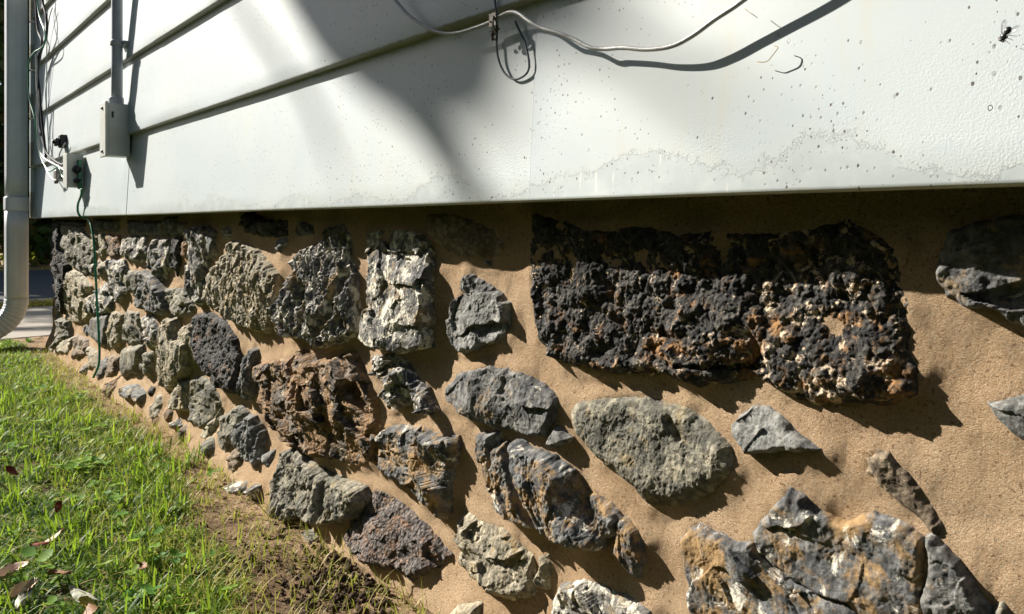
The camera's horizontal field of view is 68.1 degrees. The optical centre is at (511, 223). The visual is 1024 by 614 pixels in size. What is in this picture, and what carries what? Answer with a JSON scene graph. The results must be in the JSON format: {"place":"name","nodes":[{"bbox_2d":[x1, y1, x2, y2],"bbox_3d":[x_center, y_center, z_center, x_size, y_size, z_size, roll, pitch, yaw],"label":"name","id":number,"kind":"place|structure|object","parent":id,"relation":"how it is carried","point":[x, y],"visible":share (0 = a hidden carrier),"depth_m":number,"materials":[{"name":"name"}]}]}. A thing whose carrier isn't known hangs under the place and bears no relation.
{"place":"outdoors","nodes":[
{"label":"outdoors","id":0,"kind":"place"},
{"bbox_2d":[0,306,52,340],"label":"sidewalk","id":1,"kind":"structure","parent":0,"point":[36,322],"depth_m":3.67,"materials":[{"name":"concrete"}]},
{"bbox_2d":[0,270,53,300],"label":"road","id":2,"kind":"structure","parent":0,"point":[40,283],"depth_m":6.15,"materials":[{"name":"grey asphalt"}]},
{"bbox_2d":[0,253,432,613],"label":"ground","id":3,"kind":"structure","parent":0,"point":[230,523],"depth_m":1.18,"materials":[{"name":"soil"}]},
{"bbox_2d":[0,0,49,264],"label":"tree","id":4,"kind":"object","parent":3,"relation":"on","point":[2,64],"visible":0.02,"depth_m":8.35,"materials":[{"name":"green plant"}]},
{"bbox_2d":[0,298,52,302],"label":"kerb","id":5,"kind":"structure","parent":3,"relation":"on","point":[41,299],"depth_m":4.81,"materials":[{"name":"concrete"}]},
{"bbox_2d":[0,102,53,266],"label":"hedge","id":6,"kind":"object","parent":3,"relation":"on","point":[40,231],"depth_m":8.80,"materials":[{"name":"green plant"}]},
{"bbox_2d":[0,266,53,308],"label":"verge grass","id":7,"kind":"structure","parent":3,"relation":"on","point":[40,303],"depth_m":4.59,"materials":[{"name":"green plant"}]},
{"bbox_2d":[0,350,237,613],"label":"clover","id":8,"kind":"object","parent":3,"relation":"on","point":[29,551],"visible":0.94,"depth_m":1.31,"materials":[{"name":"green plant"}]},
{"bbox_2d":[0,336,262,613],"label":"grass","id":9,"kind":"structure","parent":3,"relation":"on","point":[35,512],"depth_m":1.27,"materials":[{"name":"green plant"}]},
{"bbox_2d":[0,483,11,491],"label":"fallen leaf","id":10,"kind":"object","parent":9,"relation":"on","point":[4,486],"visible":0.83,"depth_m":1.37,"materials":[{"name":"brown plant"}]},
{"bbox_2d":[2,466,17,474],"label":"fallen leaf","id":11,"kind":"object","parent":9,"relation":"on","point":[11,470],"visible":1,"depth_m":1.46,"materials":[{"name":"brown plant"}]},
{"bbox_2d":[0,557,32,580],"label":"fallen leaf","id":12,"kind":"object","parent":9,"relation":"on","point":[14,567],"visible":0.99,"depth_m":1.04,"materials":[{"name":"brown plant"}]},
{"bbox_2d":[11,576,30,583],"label":"weed","id":13,"kind":"object","parent":9,"relation":"on","point":[13,579],"visible":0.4,"depth_m":1.04,"materials":[{"name":"green plant"}]},
{"bbox_2d":[6,577,37,604],"bbox_3d":[-0.637,0.478,0.987,0.038,0.019,0.026,0,0,-41],"label":"fallen leaf","id":14,"kind":"object","parent":9,"relation":"on","point":[17,589],"visible":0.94,"depth_m":0.99,"materials":[{"name":"brown plant"}]},
{"bbox_2d":[15,577,34,609],"bbox_3d":[-0.627,0.477,0.974,0.013,0.018,0.069,0,0,-14],"label":"fallen leaf","id":15,"kind":"object","parent":9,"relation":"on","point":[22,594],"visible":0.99,"depth_m":0.97,"materials":[{"name":"white plant"}]},
{"bbox_2d":[27,541,49,546],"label":"fallen leaf","id":16,"kind":"object","parent":9,"relation":"on","point":[39,543],"visible":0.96,"depth_m":1.13,"materials":[{"name":"brown plant"}]},
{"bbox_2d":[43,527,64,545],"bbox_3d":[-0.703,0.478,1.157,0.020,0.022,0.032,0,0,26],"label":"fallen leaf","id":17,"kind":"object","parent":9,"relation":"on","point":[58,533],"visible":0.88,"depth_m":1.16,"materials":[{"name":"beige plant"}]},
{"bbox_2d":[54,501,62,512],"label":"fallen leaf","id":18,"kind":"object","parent":9,"relation":"on","point":[59,504],"visible":0.98,"depth_m":1.28,"materials":[{"name":"brown plant"}]},
{"bbox_2d":[48,569,73,574],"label":"fallen leaf","id":19,"kind":"object","parent":9,"relation":"on","point":[52,571],"visible":1,"depth_m":1.04,"materials":[{"name":"brown plant"}]},
{"bbox_2d":[69,585,98,601],"bbox_3d":[-0.555,0.480,0.981,0.056,0.014,0.022,0,0,32],"label":"fallen leaf","id":20,"kind":"object","parent":9,"relation":"on","point":[75,593],"visible":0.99,"depth_m":0.98,"materials":[{"name":"white plant"}]},
{"bbox_2d":[77,596,96,607],"bbox_3d":[-0.535,0.477,0.953,0.026,0.014,0.015,0,0,-16],"label":"fallen leaf","id":21,"kind":"object","parent":9,"relation":"on","point":[85,601],"visible":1,"depth_m":0.96,"materials":[{"name":"green plant"}]},
{"bbox_2d":[83,603,97,613],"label":"fallen leaf","id":22,"kind":"object","parent":9,"relation":"on","point":[92,608],"visible":1,"depth_m":0.94,"materials":[{"name":"brown plant"}]},
{"bbox_2d":[106,522,124,528],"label":"weed","id":23,"kind":"object","parent":9,"relation":"on","point":[123,524],"visible":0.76,"depth_m":1.23,"materials":[{"name":"green plant"}]},
{"bbox_2d":[123,587,152,601],"bbox_3d":[-0.492,0.489,0.994,0.038,0.012,0.030,0,0,-15],"label":"weed","id":24,"kind":"object","parent":9,"relation":"on","point":[130,593],"visible":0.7,"depth_m":1.00,"materials":[{"name":"green plant"}]},
{"bbox_2d":[137,561,147,569],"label":"fallen leaf","id":25,"kind":"object","parent":9,"relation":"on","point":[142,566],"visible":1,"depth_m":1.06,"materials":[{"name":"beige plant"}]},
{"bbox_2d":[153,595,179,606],"bbox_3d":[-0.446,0.491,0.981,0.023,0.009,0.032,0,0,15],"label":"weed","id":26,"kind":"object","parent":9,"relation":"on","point":[167,598],"visible":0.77,"depth_m":0.99,"materials":[{"name":"green plant"}]},
{"bbox_2d":[157,505,178,512],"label":"weed","id":27,"kind":"object","parent":9,"relation":"on","point":[168,509],"visible":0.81,"depth_m":1.30,"materials":[{"name":"green plant"}]},
{"bbox_2d":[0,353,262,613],"bbox_3d":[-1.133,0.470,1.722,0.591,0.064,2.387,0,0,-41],"label":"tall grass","id":28,"kind":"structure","parent":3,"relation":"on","point":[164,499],"depth_m":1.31,"materials":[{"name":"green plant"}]},
{"bbox_2d":[0,344,455,613],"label":"dry sprouts","id":29,"kind":"object","parent":3,"relation":"on","point":[64,369],"visible":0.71,"depth_m":1.24,"materials":[{"name":"plant"}]},
{"bbox_2d":[230,521,415,613],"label":"mulch crumbs","id":30,"kind":"object","parent":3,"relation":"on","point":[369,583],"visible":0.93,"depth_m":1.03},
{"bbox_2d":[30,0,1023,613],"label":"house","id":31,"kind":"structure","parent":3,"relation":"on","point":[716,318],"depth_m":0.77,"materials":[{"name":"multicoloured stone"}]},
{"bbox_2d":[0,0,29,338],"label":"downspout","id":32,"kind":"object","parent":31,"relation":"attached to","point":[16,208],"visible":1,"depth_m":3.01,"materials":[{"name":"metal"}]},
{"bbox_2d":[27,0,62,177],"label":"cable","id":33,"kind":"object","parent":31,"relation":"attached to","point":[34,52],"visible":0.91,"depth_m":2.81,"materials":[{"name":"white plastic"}]},
{"bbox_2d":[35,0,55,163],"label":"cable","id":34,"kind":"object","parent":31,"relation":"attached to","point":[41,41],"visible":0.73,"depth_m":2.84,"materials":[{"name":"white plastic"}]},
{"bbox_2d":[35,53,62,169],"bbox_3d":[-1.614,-0.403,2.656,0.010,0.475,0.508,0,0,-42],"label":"cable","id":35,"kind":"object","parent":31,"relation":"attached to","point":[44,158],"visible":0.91,"depth_m":2.82,"materials":[{"name":"white plastic"}]},
{"bbox_2d":[46,7,52,152],"bbox_3d":[-1.679,-0.509,2.750,0.004,0.527,0.120,0,0,-41],"label":"cable","id":36,"kind":"object","parent":31,"relation":"attached to","point":[46,83],"visible":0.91,"depth_m":2.79,"materials":[{"name":"white plastic"}]},
{"bbox_2d":[37,0,62,165],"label":"cable","id":37,"kind":"object","parent":31,"relation":"attached to","point":[40,100],"visible":0.94,"depth_m":2.77,"materials":[{"name":"white plastic"}]},
{"bbox_2d":[45,168,58,180],"bbox_3d":[-1.630,-0.184,2.674,0.009,0.074,0.275,0,0,-41],"label":"cable","id":38,"kind":"object","parent":31,"relation":"attached to","point":[51,177],"visible":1,"depth_m":2.63,"materials":[{"name":"white plastic"}]},
{"bbox_2d":[53,170,62,183],"bbox_3d":[-1.569,-0.162,2.621,0.024,0.046,0.042,0,0,-41],"label":"cable splitter","id":39,"kind":"object","parent":31,"relation":"attached to","point":[56,173],"visible":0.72,"depth_m":2.61,"materials":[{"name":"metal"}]},
{"bbox_2d":[52,134,66,147],"bbox_3d":[-1.526,-0.279,2.558,0.044,0.044,0.041,0,0,-41],"label":"outdoor sensor","id":40,"kind":"object","parent":31,"relation":"attached to","point":[60,140],"visible":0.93,"depth_m":2.54,"materials":[{"name":"black plastic"}]},
{"bbox_2d":[58,142,65,167],"bbox_3d":[-1.507,-0.227,2.540,0.009,0.085,0.097,0,0,-41],"label":"cable","id":41,"kind":"object","parent":40,"relation":"hanging from","point":[60,153],"visible":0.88,"depth_m":2.55,"materials":[{"name":"grey plastic"}]},
{"bbox_2d":[63,153,82,188],"bbox_3d":[-1.372,-0.164,2.374,0.047,0.111,0.082,0,0,-41],"label":"junction box","id":42,"kind":"object","parent":31,"relation":"attached to","point":[72,170],"visible":1,"depth_m":2.36,"materials":[{"name":"plastic"}]},
{"bbox_2d":[76,189,100,377],"bbox_3d":[-1.266,0.170,2.276,0.032,0.556,0.240,0,0,-41],"label":"wire","id":43,"kind":"object","parent":31,"relation":"hanging from","point":[96,289],"visible":1,"depth_m":2.26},
{"bbox_2d":[100,0,130,157],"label":"electrical conduit","id":44,"kind":"object","parent":31,"relation":"attached to","point":[115,139],"visible":0.99,"depth_m":1.95,"materials":[{"name":"grey plastic"}]},
{"bbox_2d":[489,12,496,34],"bbox_3d":[-0.021,-0.214,0.813,0.009,0.023,0.012,0,0,-41],"label":"cable clip","id":45,"kind":"object","parent":31,"relation":"attached to","point":[492,17],"visible":1,"depth_m":0.81,"materials":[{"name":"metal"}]},
{"bbox_2d":[494,0,529,79],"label":"cable","id":46,"kind":"object","parent":31,"relation":"attached to","point":[528,57],"visible":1,"depth_m":0.80,"materials":[{"name":"grey plastic"}]},
{"bbox_2d":[393,0,746,51],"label":"cable","id":47,"kind":"object","parent":31,"relation":"attached to","point":[717,17],"visible":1,"depth_m":0.70,"materials":[{"name":"white plastic"}]},
{"bbox_2d":[490,21,499,42],"bbox_3d":[-0.019,-0.206,0.815,0.008,0.026,0.017,0,0,-41],"label":"debris clump","id":48,"kind":"object","parent":47,"relation":"hanging from","point":[493,33],"visible":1,"depth_m":0.81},
{"bbox_2d":[998,26,1013,43],"bbox_3d":[0.294,-0.114,0.449,0.008,0.014,0.013,0,0,-41],"label":"fly","id":49,"kind":"object","parent":31,"relation":"attached to","point":[1004,35],"visible":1,"depth_m":0.45,"materials":[{"name":"grey"}]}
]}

